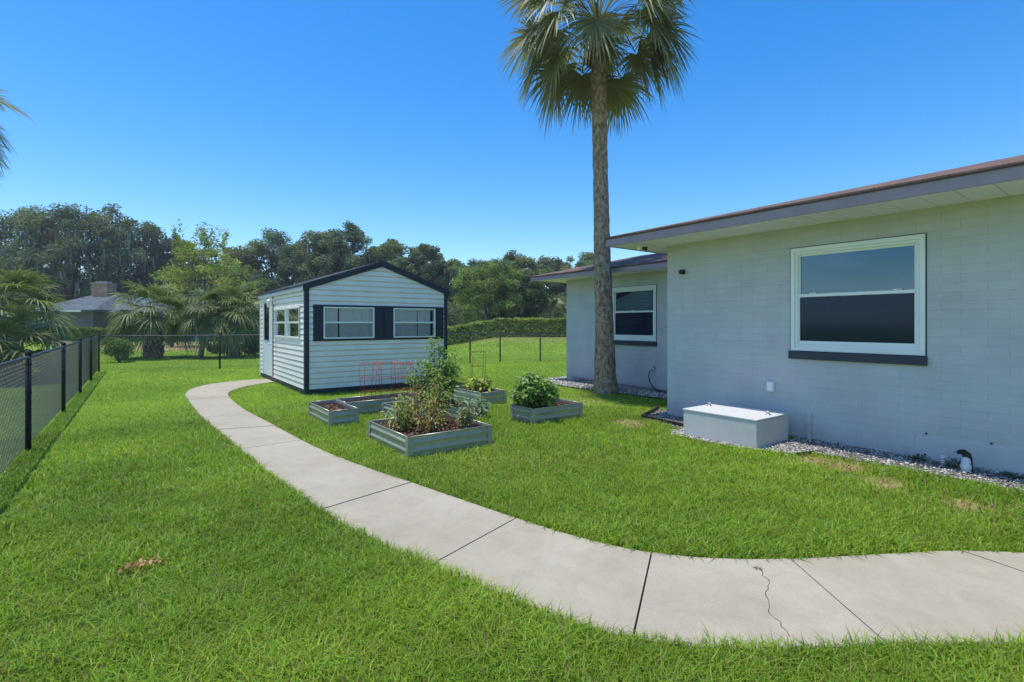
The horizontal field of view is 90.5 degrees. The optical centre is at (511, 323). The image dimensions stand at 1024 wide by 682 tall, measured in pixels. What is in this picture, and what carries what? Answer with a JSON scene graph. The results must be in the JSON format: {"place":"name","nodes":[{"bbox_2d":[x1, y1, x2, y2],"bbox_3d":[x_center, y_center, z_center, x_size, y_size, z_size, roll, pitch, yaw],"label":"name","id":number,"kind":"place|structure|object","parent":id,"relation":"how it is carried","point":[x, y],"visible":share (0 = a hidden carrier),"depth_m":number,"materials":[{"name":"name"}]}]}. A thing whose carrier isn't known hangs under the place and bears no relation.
{"place":"outdoors","nodes":[
{"label":"outdoors","id":0,"kind":"place"},
{"bbox_2d":[217,339,245,354],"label":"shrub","id":1,"kind":"object","parent":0,"point":[226,348],"visible":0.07,"depth_m":25.76,"materials":[{"name":"green plant"}]},
{"bbox_2d":[0,332,1023,681],"bbox_3d":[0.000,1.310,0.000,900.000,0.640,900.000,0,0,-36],"label":"ground","id":2,"kind":"structure","parent":0,"point":[584,400],"depth_m":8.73,"materials":[{"name":"green plant"}]},
{"bbox_2d":[0,225,19,305],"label":"oak tree","id":3,"kind":"object","parent":2,"relation":"on","point":[4,237],"visible":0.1,"depth_m":62.41,"materials":[{"name":"green plant"}]},
{"bbox_2d":[0,89,33,181],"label":"palm tree","id":4,"kind":"object","parent":2,"relation":"on","point":[1,132],"visible":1,"depth_m":15.06,"materials":[{"name":"green plant"}]},
{"bbox_2d":[0,303,74,386],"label":"cabbage palm","id":5,"kind":"object","parent":2,"relation":"on","point":[10,325],"visible":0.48,"depth_m":13.87,"materials":[{"name":"green plant"}]},
{"bbox_2d":[0,207,76,314],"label":"oak tree","id":6,"kind":"object","parent":2,"relation":"on","point":[8,220],"visible":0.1,"depth_m":62.54,"materials":[{"name":"green plant"}]},
{"bbox_2d":[0,263,86,362],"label":"cabbage palm","id":7,"kind":"object","parent":2,"relation":"on","point":[23,283],"visible":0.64,"depth_m":19.87,"materials":[{"name":"green plant"}]},
{"bbox_2d":[0,336,98,473],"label":"chain link fence","id":8,"kind":"object","parent":2,"relation":"on","point":[83,357],"visible":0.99,"depth_m":7.41,"materials":[{"name":"black metal"}]},
{"bbox_2d":[0,202,148,320],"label":"oak tree","id":9,"kind":"object","parent":2,"relation":"on","point":[64,215],"visible":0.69,"depth_m":59.49,"materials":[{"name":"green plant"}]},
{"bbox_2d":[48,326,120,344],"bbox_3d":[-33.681,0.910,39.981,6.024,1.564,1.302,0,0,0],"label":"clipped hedge","id":10,"kind":"object","parent":2,"relation":"on","point":[92,330],"visible":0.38,"depth_m":39.66,"materials":[{"name":"green plant"}]},
{"bbox_2d":[35,281,172,340],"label":"neighbour house","id":11,"kind":"structure","parent":2,"relation":"on","point":[92,310],"depth_m":47.52,"materials":[{"name":"stone"}]},
{"bbox_2d":[39,203,174,298],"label":"oak tree","id":12,"kind":"object","parent":2,"relation":"on","point":[135,255],"visible":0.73,"depth_m":63.24,"materials":[{"name":"green plant"}]},
{"bbox_2d":[97,337,134,361],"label":"shrub","id":13,"kind":"object","parent":2,"relation":"on","point":[127,349],"visible":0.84,"depth_m":21.17,"materials":[{"name":"green plant"}]},
{"bbox_2d":[114,555,174,572],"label":"dead leaves","id":14,"kind":"object","parent":2,"relation":"on","point":[141,562],"visible":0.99,"depth_m":3.29,"materials":[{"name":"beige plant"}]},
{"bbox_2d":[121,257,178,292],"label":"broadleaf tree","id":15,"kind":"object","parent":2,"relation":"on","point":[124,279],"visible":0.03,"depth_m":69.53,"materials":[{"name":"green plant"}]},
{"bbox_2d":[101,280,199,359],"bbox_3d":[-16.874,-0.100,24.136,4.234,4.055,4.455,0,0,-36],"label":"cabbage palm","id":16,"kind":"object","parent":2,"relation":"on","point":[151,324],"visible":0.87,"depth_m":23.64,"materials":[{"name":"green plant"}]},
{"bbox_2d":[163,327,178,346],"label":"shrub","id":17,"kind":"object","parent":2,"relation":"on","point":[168,338],"visible":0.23,"depth_m":35.72,"materials":[{"name":"green plant"}]},
{"bbox_2d":[143,233,206,303],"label":"broadleaf tree","id":18,"kind":"object","parent":2,"relation":"on","point":[163,255],"visible":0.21,"depth_m":68.15,"materials":[{"name":"green plant"}]},
{"bbox_2d":[148,219,257,345],"bbox_3d":[-22.476,-2.828,37.112,7.333,9.076,6.566,0,0,19],"label":"broadleaf tree","id":19,"kind":"object","parent":2,"relation":"on","point":[205,269],"visible":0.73,"depth_m":36.46,"materials":[{"name":"green plant"}]},
{"bbox_2d":[171,285,245,357],"bbox_3d":[-14.354,-0.072,24.233,3.196,3.637,3.219,0,0,-36],"label":"cabbage palm","id":20,"kind":"object","parent":2,"relation":"on","point":[200,294],"visible":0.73,"depth_m":23.77,"materials":[{"name":"green plant"}]},
{"bbox_2d":[163,301,259,340],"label":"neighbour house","id":21,"kind":"structure","parent":2,"relation":"on","point":[223,332],"depth_m":47.00,"materials":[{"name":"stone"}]},
{"bbox_2d":[206,343,217,353],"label":"shrub","id":22,"kind":"object","parent":2,"relation":"on","point":[210,350],"visible":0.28,"depth_m":27.36,"materials":[{"name":"green plant"}]},
{"bbox_2d":[181,280,264,358],"bbox_3d":[-13.533,-0.021,24.605,4.301,4.244,4.015,0,0,-36],"label":"cabbage palm","id":23,"kind":"object","parent":2,"relation":"on","point":[239,298],"visible":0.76,"depth_m":24.03,"materials":[{"name":"green plant"}]},
{"bbox_2d":[185,243,264,300],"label":"broadleaf tree","id":24,"kind":"object","parent":2,"relation":"on","point":[230,251],"visible":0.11,"depth_m":64.25,"materials":[{"name":"green plant"}]},
{"bbox_2d":[206,266,271,339],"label":"broadleaf tree","id":25,"kind":"object","parent":2,"relation":"on","point":[244,276],"visible":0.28,"depth_m":45.93,"materials":[{"name":"green plant"}]},
{"bbox_2d":[240,337,259,354],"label":"shrub","id":26,"kind":"object","parent":2,"relation":"on","point":[252,350],"visible":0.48,"depth_m":26.10,"materials":[{"name":"green plant"}]},
{"bbox_2d":[234,228,309,295],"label":"oak tree","id":27,"kind":"object","parent":2,"relation":"on","point":[262,249],"visible":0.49,"depth_m":65.23,"materials":[{"name":"green plant"}]},
{"bbox_2d":[3,274,547,332],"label":"wood","id":28,"kind":"object","parent":2,"relation":"on","point":[106,277],"depth_m":85.69,"materials":[{"name":"green plant"}]},
{"bbox_2d":[275,229,353,287],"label":"oak tree","id":29,"kind":"object","parent":2,"relation":"on","point":[307,271],"visible":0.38,"depth_m":63.42,"materials":[{"name":"green plant"}]},
{"bbox_2d":[98,332,566,371],"bbox_3d":[-5.246,1.058,20.081,18.509,1.445,0.075,0,0,-18],"label":"chain link fence","id":30,"kind":"object","parent":2,"relation":"on","point":[220,342],"visible":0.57,"depth_m":18.32,"materials":[{"name":"black metal"}]},
{"bbox_2d":[308,399,358,427],"bbox_3d":[-3.011,1.504,8.516,0.478,0.293,1.188,0,0,-36],"label":"raised bed","id":31,"kind":"object","parent":2,"relation":"on","point":[335,412],"visible":0.98,"depth_m":8.17,"materials":[{"name":"grey metal"}]},
{"bbox_2d":[305,220,382,276],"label":"oak tree","id":32,"kind":"object","parent":2,"relation":"on","point":[337,246],"visible":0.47,"depth_m":62.16,"materials":[{"name":"green plant"}]},
{"bbox_2d":[258,261,449,393],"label":"garden shed","id":33,"kind":"structure","parent":2,"relation":"on","point":[329,333],"depth_m":12.54,"materials":[{"name":"white"}]},
{"bbox_2d":[264,299,271,375],"bbox_3d":[-7.155,0.398,14.798,0.142,2.195,1.210,0,0,-36],"label":"door","id":34,"kind":"structure","parent":33,"relation":"in","point":[267,310],"depth_m":14.86,"materials":[{"name":"white paint"}]},
{"bbox_2d":[274,308,285,337],"bbox_3d":[-6.189,-0.024,13.572,0.080,0.760,1.330,0,0,-36],"label":"window frame","id":35,"kind":"structure","parent":33,"relation":"in","point":[279,314],"depth_m":13.64,"materials":[{"name":"white plastic"}]},
{"bbox_2d":[286,307,301,338],"bbox_3d":[-5.352,-0.024,12.437,0.080,0.760,1.310,0,0,-36],"label":"window frame","id":36,"kind":"structure","parent":33,"relation":"in","point":[293,329],"depth_m":12.45,"materials":[{"name":"white plastic"}]},
{"bbox_2d":[323,307,373,338],"bbox_3d":[-3.909,-0.024,12.167,1.220,0.750,0.123,0,0,-36],"label":"window frame","id":37,"kind":"structure","parent":33,"relation":"in","point":[354,322],"depth_m":12.18,"materials":[{"name":"white plastic"}]},
{"bbox_2d":[393,308,435,337],"bbox_3d":[-2.542,-0.024,13.177,1.180,0.750,0.122,0,0,-36],"label":"window frame","id":38,"kind":"structure","parent":33,"relation":"in","point":[406,321],"depth_m":13.18,"materials":[{"name":"white plastic"}]},
{"bbox_2d":[334,392,416,415],"bbox_3d":[-2.458,1.504,9.434,1.478,0.293,0.628,0,0,-36],"label":"raised bed","id":39,"kind":"object","parent":2,"relation":"on","point":[364,404],"visible":0.46,"depth_m":9.14,"materials":[{"name":"grey metal"}]},
{"bbox_2d":[359,360,377,399],"bbox_3d":[-2.652,1.110,9.353,0.265,0.861,0.265,0,0,4],"label":"tomato cage","id":40,"kind":"object","parent":39,"relation":"in","point":[364,378],"visible":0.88,"depth_m":9.28,"materials":[{"name":"red metal"}]},
{"bbox_2d":[378,360,394,398],"bbox_3d":[-2.347,1.110,9.478,0.265,0.861,0.265,0,0,-24],"label":"tomato cage","id":41,"kind":"object","parent":39,"relation":"in","point":[380,362],"visible":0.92,"depth_m":9.53,"materials":[{"name":"red metal"}]},
{"bbox_2d":[395,360,410,397],"bbox_3d":[-2.074,1.120,9.630,0.265,0.841,0.265,0,0,0],"label":"tomato cage","id":42,"kind":"object","parent":39,"relation":"in","point":[401,377],"visible":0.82,"depth_m":9.55,"materials":[{"name":"red metal"}]},
{"bbox_2d":[400,361,415,395],"bbox_3d":[-2.016,1.140,9.872,0.265,0.801,0.265,0,0,0],"label":"tomato cage","id":43,"kind":"object","parent":39,"relation":"on","point":[408,377],"visible":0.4,"depth_m":9.77,"materials":[{"name":"red metal"}]},
{"bbox_2d":[350,238,418,270],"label":"broadleaf tree","id":44,"kind":"object","parent":2,"relation":"on","point":[391,250],"visible":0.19,"depth_m":64.08,"materials":[{"name":"green plant"}]},
{"bbox_2d":[396,243,453,289],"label":"broadleaf tree","id":45,"kind":"object","parent":2,"relation":"on","point":[421,256],"visible":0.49,"depth_m":59.78,"materials":[{"name":"green plant"}]},
{"bbox_2d":[382,399,475,419],"bbox_3d":[-1.425,1.504,8.624,1.178,0.293,1.158,0,0,-36],"label":"raised bed","id":46,"kind":"object","parent":2,"relation":"on","point":[386,406],"visible":0.19,"depth_m":8.54,"materials":[{"name":"grey metal"}]},
{"bbox_2d":[415,367,445,407],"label":"tomato plant","id":47,"kind":"object","parent":46,"relation":"on","point":[420,378],"visible":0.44,"depth_m":8.14,"materials":[{"name":"green plant"}]},
{"bbox_2d":[403,335,465,407],"bbox_3d":[-1.243,0.817,8.446,1.003,1.271,1.023,0,0,26],"label":"tomato plant","id":48,"kind":"object","parent":46,"relation":"on","point":[446,367],"visible":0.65,"depth_m":8.30,"materials":[{"name":"green plant"}]},
{"bbox_2d":[431,395,461,403],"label":"cabbage plant","id":49,"kind":"object","parent":46,"relation":"on","point":[453,399],"visible":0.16,"depth_m":8.99,"materials":[{"name":"green plant"}]},
{"bbox_2d":[453,396,490,417],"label":"cabbage plant","id":50,"kind":"object","parent":46,"relation":"on","point":[483,406],"visible":0.33,"depth_m":8.87,"materials":[{"name":"green plant"}]},
{"bbox_2d":[368,413,491,458],"bbox_3d":[-1.141,1.504,6.969,1.228,0.293,1.298,0,0,-36],"label":"raised bed","id":51,"kind":"object","parent":2,"relation":"on","point":[451,436],"visible":0.62,"depth_m":6.55,"materials":[{"name":"grey metal"}]},
{"bbox_2d":[381,390,415,431],"bbox_3d":[-1.510,1.160,6.771,0.470,0.586,0.470,0,0,-3],"label":"withered plant","id":52,"kind":"object","parent":51,"relation":"on","point":[400,426],"visible":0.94,"depth_m":6.70,"materials":[{"name":"green plant"}]},
{"bbox_2d":[392,388,426,425],"bbox_3d":[-1.457,1.167,7.072,0.525,0.578,0.474,0,0,-36],"label":"withered plant","id":53,"kind":"object","parent":51,"relation":"on","point":[411,401],"visible":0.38,"depth_m":7.07,"materials":[{"name":"green plant"}]},
{"bbox_2d":[413,381,437,429],"bbox_3d":[-1.158,1.140,6.789,0.294,0.701,0.294,0,0,-19],"label":"tomato cage","id":54,"kind":"object","parent":51,"relation":"in","point":[416,385],"visible":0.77,"depth_m":6.71,"materials":[{"name":"metal"}]},
{"bbox_2d":[410,398,446,432],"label":"withered plant","id":55,"kind":"object","parent":51,"relation":"on","point":[430,427],"visible":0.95,"depth_m":6.65,"materials":[{"name":"green plant"}]},
{"bbox_2d":[414,367,457,418],"bbox_3d":[-1.114,1.014,7.333,0.487,0.876,0.548,0,0,27],"label":"withered plant","id":56,"kind":"object","parent":51,"relation":"on","point":[432,388],"visible":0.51,"depth_m":7.31,"materials":[{"name":"green plant"}]},
{"bbox_2d":[421,386,455,426],"bbox_3d":[-1.029,1.156,7.040,0.480,0.593,0.500,0,0,-36],"label":"withered plant","id":57,"kind":"object","parent":51,"relation":"on","point":[442,416],"visible":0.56,"depth_m":7.01,"materials":[{"name":"green plant"}]},
{"bbox_2d":[454,400,478,427],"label":"plant","id":58,"kind":"object","parent":51,"relation":"on","point":[464,420],"visible":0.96,"depth_m":6.97,"materials":[{"name":"green plant"}]},
{"bbox_2d":[432,258,476,330],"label":"broadleaf tree","id":59,"kind":"object","parent":2,"relation":"on","point":[456,264],"visible":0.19,"depth_m":61.59,"materials":[{"name":"green plant"}]},
{"bbox_2d":[447,296,466,325],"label":"shrub","id":60,"kind":"object","parent":2,"relation":"on","point":[453,318],"visible":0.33,"depth_m":55.03,"materials":[{"name":"green plant"}]},
{"bbox_2d":[452,258,496,311],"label":"broadleaf tree","id":61,"kind":"object","parent":2,"relation":"on","point":[474,262],"visible":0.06,"depth_m":66.21,"materials":[{"name":"green plant"}]},
{"bbox_2d":[459,303,493,323],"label":"shrub","id":62,"kind":"object","parent":2,"relation":"on","point":[483,313],"visible":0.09,"depth_m":56.51,"materials":[{"name":"green plant"}]},
{"bbox_2d":[451,385,506,404],"bbox_3d":[-0.716,1.504,10.670,0.628,0.293,1.208,0,0,-36],"label":"raised bed","id":63,"kind":"object","parent":2,"relation":"on","point":[495,395],"visible":0.77,"depth_m":10.32,"materials":[{"name":"grey metal"}]},
{"bbox_2d":[470,350,485,390],"bbox_3d":[-0.712,1.010,10.598,0.308,0.961,0.307,0,0,-13],"label":"tomato cage","id":64,"kind":"object","parent":63,"relation":"on","point":[483,351],"visible":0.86,"depth_m":10.70,"materials":[{"name":"metal"}]},
{"bbox_2d":[462,373,494,391],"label":"hosta plant","id":65,"kind":"object","parent":63,"relation":"on","point":[480,381],"visible":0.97,"depth_m":10.49,"materials":[{"name":"green plant"}]},
{"bbox_2d":[450,258,525,330],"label":"broadleaf tree","id":66,"kind":"object","parent":2,"relation":"on","point":[473,297],"visible":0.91,"depth_m":44.74,"materials":[{"name":"green plant"}]},
{"bbox_2d":[447,316,566,345],"bbox_3d":[1.781,0.537,38.014,15.818,2.335,2.001,0,0,0],"label":"clipped hedge","id":67,"kind":"object","parent":2,"relation":"on","point":[525,325],"visible":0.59,"depth_m":37.38,"materials":[{"name":"green plant"}]},
{"bbox_2d":[487,249,548,314],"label":"broadleaf tree","id":68,"kind":"object","parent":2,"relation":"on","point":[525,265],"visible":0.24,"depth_m":64.18,"materials":[{"name":"green plant"}]},
{"bbox_2d":[492,275,548,330],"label":"broadleaf tree","id":69,"kind":"object","parent":2,"relation":"on","point":[529,297],"visible":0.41,"depth_m":47.15,"materials":[{"name":"green plant"}]},
{"bbox_2d":[514,287,550,318],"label":"shrub","id":70,"kind":"object","parent":2,"relation":"on","point":[545,317],"visible":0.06,"depth_m":55.82,"materials":[{"name":"green plant"}]},
{"bbox_2d":[510,399,582,425],"bbox_3d":[0.597,1.504,8.681,1.098,0.293,0.628,0,0,-36],"label":"raised bed","id":71,"kind":"object","parent":2,"relation":"on","point":[562,408],"visible":0.73,"depth_m":8.44,"materials":[{"name":"grey metal"}]},
{"bbox_2d":[504,371,561,408],"bbox_3d":[0.352,1.121,8.486,0.987,0.666,0.955,0,0,-36],"label":"basil bush","id":72,"kind":"object","parent":71,"relation":"on","point":[534,391],"visible":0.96,"depth_m":8.34,"materials":[{"name":"green plant"}]},
{"bbox_2d":[526,255,571,313],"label":"broadleaf tree","id":73,"kind":"object","parent":2,"relation":"on","point":[552,265],"visible":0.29,"depth_m":68.17,"materials":[{"name":"green plant"}]},
{"bbox_2d":[533,297,566,318],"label":"feather palm","id":74,"kind":"object","parent":2,"relation":"on","point":[558,304],"visible":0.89,"depth_m":47.46,"materials":[{"name":"green plant"}]},
{"bbox_2d":[547,292,566,318],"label":"shrub","id":75,"kind":"object","parent":2,"relation":"on","point":[557,314],"visible":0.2,"depth_m":56.93,"materials":[{"name":"green plant"}]},
{"bbox_2d":[563,251,593,285],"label":"broadleaf tree","id":76,"kind":"object","parent":2,"relation":"on","point":[586,258],"visible":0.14,"depth_m":72.65,"materials":[{"name":"green plant"}]},
{"bbox_2d":[495,0,701,394],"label":"palm tree","id":77,"kind":"object","parent":2,"relation":"on","point":[602,87],"visible":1,"depth_m":11.81,"materials":[{"name":"green plant"}]},
{"bbox_2d":[557,385,660,398],"bbox_3d":[1.988,1.625,12.340,0.129,0.050,3.707,0,0,-40],"label":"garden edging","id":78,"kind":"object","parent":2,"relation":"on","point":[618,393],"visible":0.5,"depth_m":11.67,"materials":[{"name":"black"}]},
{"bbox_2d":[641,406,683,426],"bbox_3d":[2.483,1.600,8.651,0.552,0.100,1.806,0,0,1],"label":"garden edging","id":79,"kind":"object","parent":2,"relation":"on","point":[647,413],"visible":0.54,"depth_m":8.40,"materials":[{"name":"black plastic"}]},
{"bbox_2d":[683,402,788,448],"bbox_3d":[3.159,1.419,7.198,0.868,0.483,1.106,0,0,-36],"label":"concrete box","id":80,"kind":"object","parent":2,"relation":"on","point":[748,426],"visible":0.97,"depth_m":6.89,"materials":[{"name":"concrete"}]},
{"bbox_2d":[530,155,1023,474],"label":"block house","id":81,"kind":"structure","parent":2,"relation":"on","point":[888,316],"depth_m":6.63,"materials":[{"name":"painted concrete block"},{"name":"brown shingle"},{"name":"painted wood trim"}]},
{"bbox_2d":[612,284,656,345],"bbox_3d":[3.025,-0.203,12.636,0.125,1.477,1.460,0,0,-36],"label":"window","id":82,"kind":"structure","parent":81,"relation":"in","point":[634,307],"depth_m":12.59,"materials":[{"name":"glass"}]},
{"bbox_2d":[648,369,666,393],"bbox_3d":[3.427,1.346,11.822,0.123,0.535,0.555,0,0,-36],"label":"garden hose","id":83,"kind":"object","parent":81,"relation":"hanging from","point":[652,385],"visible":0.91,"depth_m":11.94,"materials":[{"name":"black plastic"}]},
{"bbox_2d":[788,233,927,365],"bbox_3d":[4.469,-0.293,6.654,0.125,1.577,1.580,0,0,-36],"label":"window","id":84,"kind":"structure","parent":81,"relation":"in","point":[855,299],"depth_m":6.57,"materials":[{"name":"glass"}]},
{"bbox_2d":[547,376,1023,492],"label":"gravel","id":85,"kind":"structure","parent":2,"relation":"on","point":[787,446],"depth_m":6.37,"materials":[{"name":"grey gravel"}]},
{"bbox_2d":[571,376,666,390],"bbox_3d":[2.625,1.544,12.999,0.116,0.125,3.200,0,0,-36],"label":"foundation pipe","id":86,"kind":"object","parent":85,"relation":"on","point":[579,379],"visible":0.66,"depth_m":12.91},
{"bbox_2d":[910,453,929,461],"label":"weed","id":87,"kind":"object","parent":85,"relation":"on","point":[917,456],"visible":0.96,"depth_m":5.94,"materials":[{"name":"green plant"}]},
{"bbox_2d":[939,455,946,464],"bbox_3d":[4.884,1.570,5.743,0.068,0.160,0.065,0,0,-36],"label":"pipe cap","id":88,"kind":"object","parent":85,"relation":"on","point":[943,458],"visible":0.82,"depth_m":5.72,"materials":[{"name":"white plastic"}]},
{"bbox_2d":[935,457,961,468],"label":"weed","id":89,"kind":"object","parent":85,"relation":"on","point":[954,465],"visible":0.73,"depth_m":5.65,"materials":[{"name":"green plant"}]},
{"bbox_2d":[956,449,972,471],"bbox_3d":[4.945,1.529,5.512,0.145,0.306,0.137,0,0,7],"label":"drain pipe","id":90,"kind":"object","parent":85,"relation":"on","point":[966,464],"visible":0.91,"depth_m":5.50,"materials":[{"name":"white plastic"}]},
{"bbox_2d":[996,471,1023,479],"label":"weed","id":91,"kind":"object","parent":85,"relation":"on","point":[1010,474],"visible":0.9,"depth_m":5.30,"materials":[{"name":"green plant"}]},
{"bbox_2d":[795,451,813,455],"bbox_3d":[3.625,1.619,6.286,0.313,0.062,0.020,0,0,-20],"label":"garden edging","id":92,"kind":"object","parent":2,"relation":"on","point":[809,452],"visible":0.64,"depth_m":6.27,"materials":[{"name":"black plastic"}]},
{"bbox_2d":[0,0,1023,324],"label":"sky","id":93,"kind":"structure","parent":0,"point":[392,119],"materials":[{"name":"blue"}]},
{"bbox_2d":[185,379,1023,652],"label":"path","id":94,"kind":"structure","parent":0,"point":[950,592],"depth_m":3.24,"materials":[{"name":"concrete"}]},
{"bbox_2d":[431,556,952,648],"bbox_3d":[-1.312,1.626,6.967,19.260,0.001,4.538,0,0,40],"label":"path base","id":95,"kind":"object","parent":94,"relation":"attached to","point":[642,596],"visible":0.16,"depth_m":3.02,"materials":[{"name":"grey concrete"}]}
]}

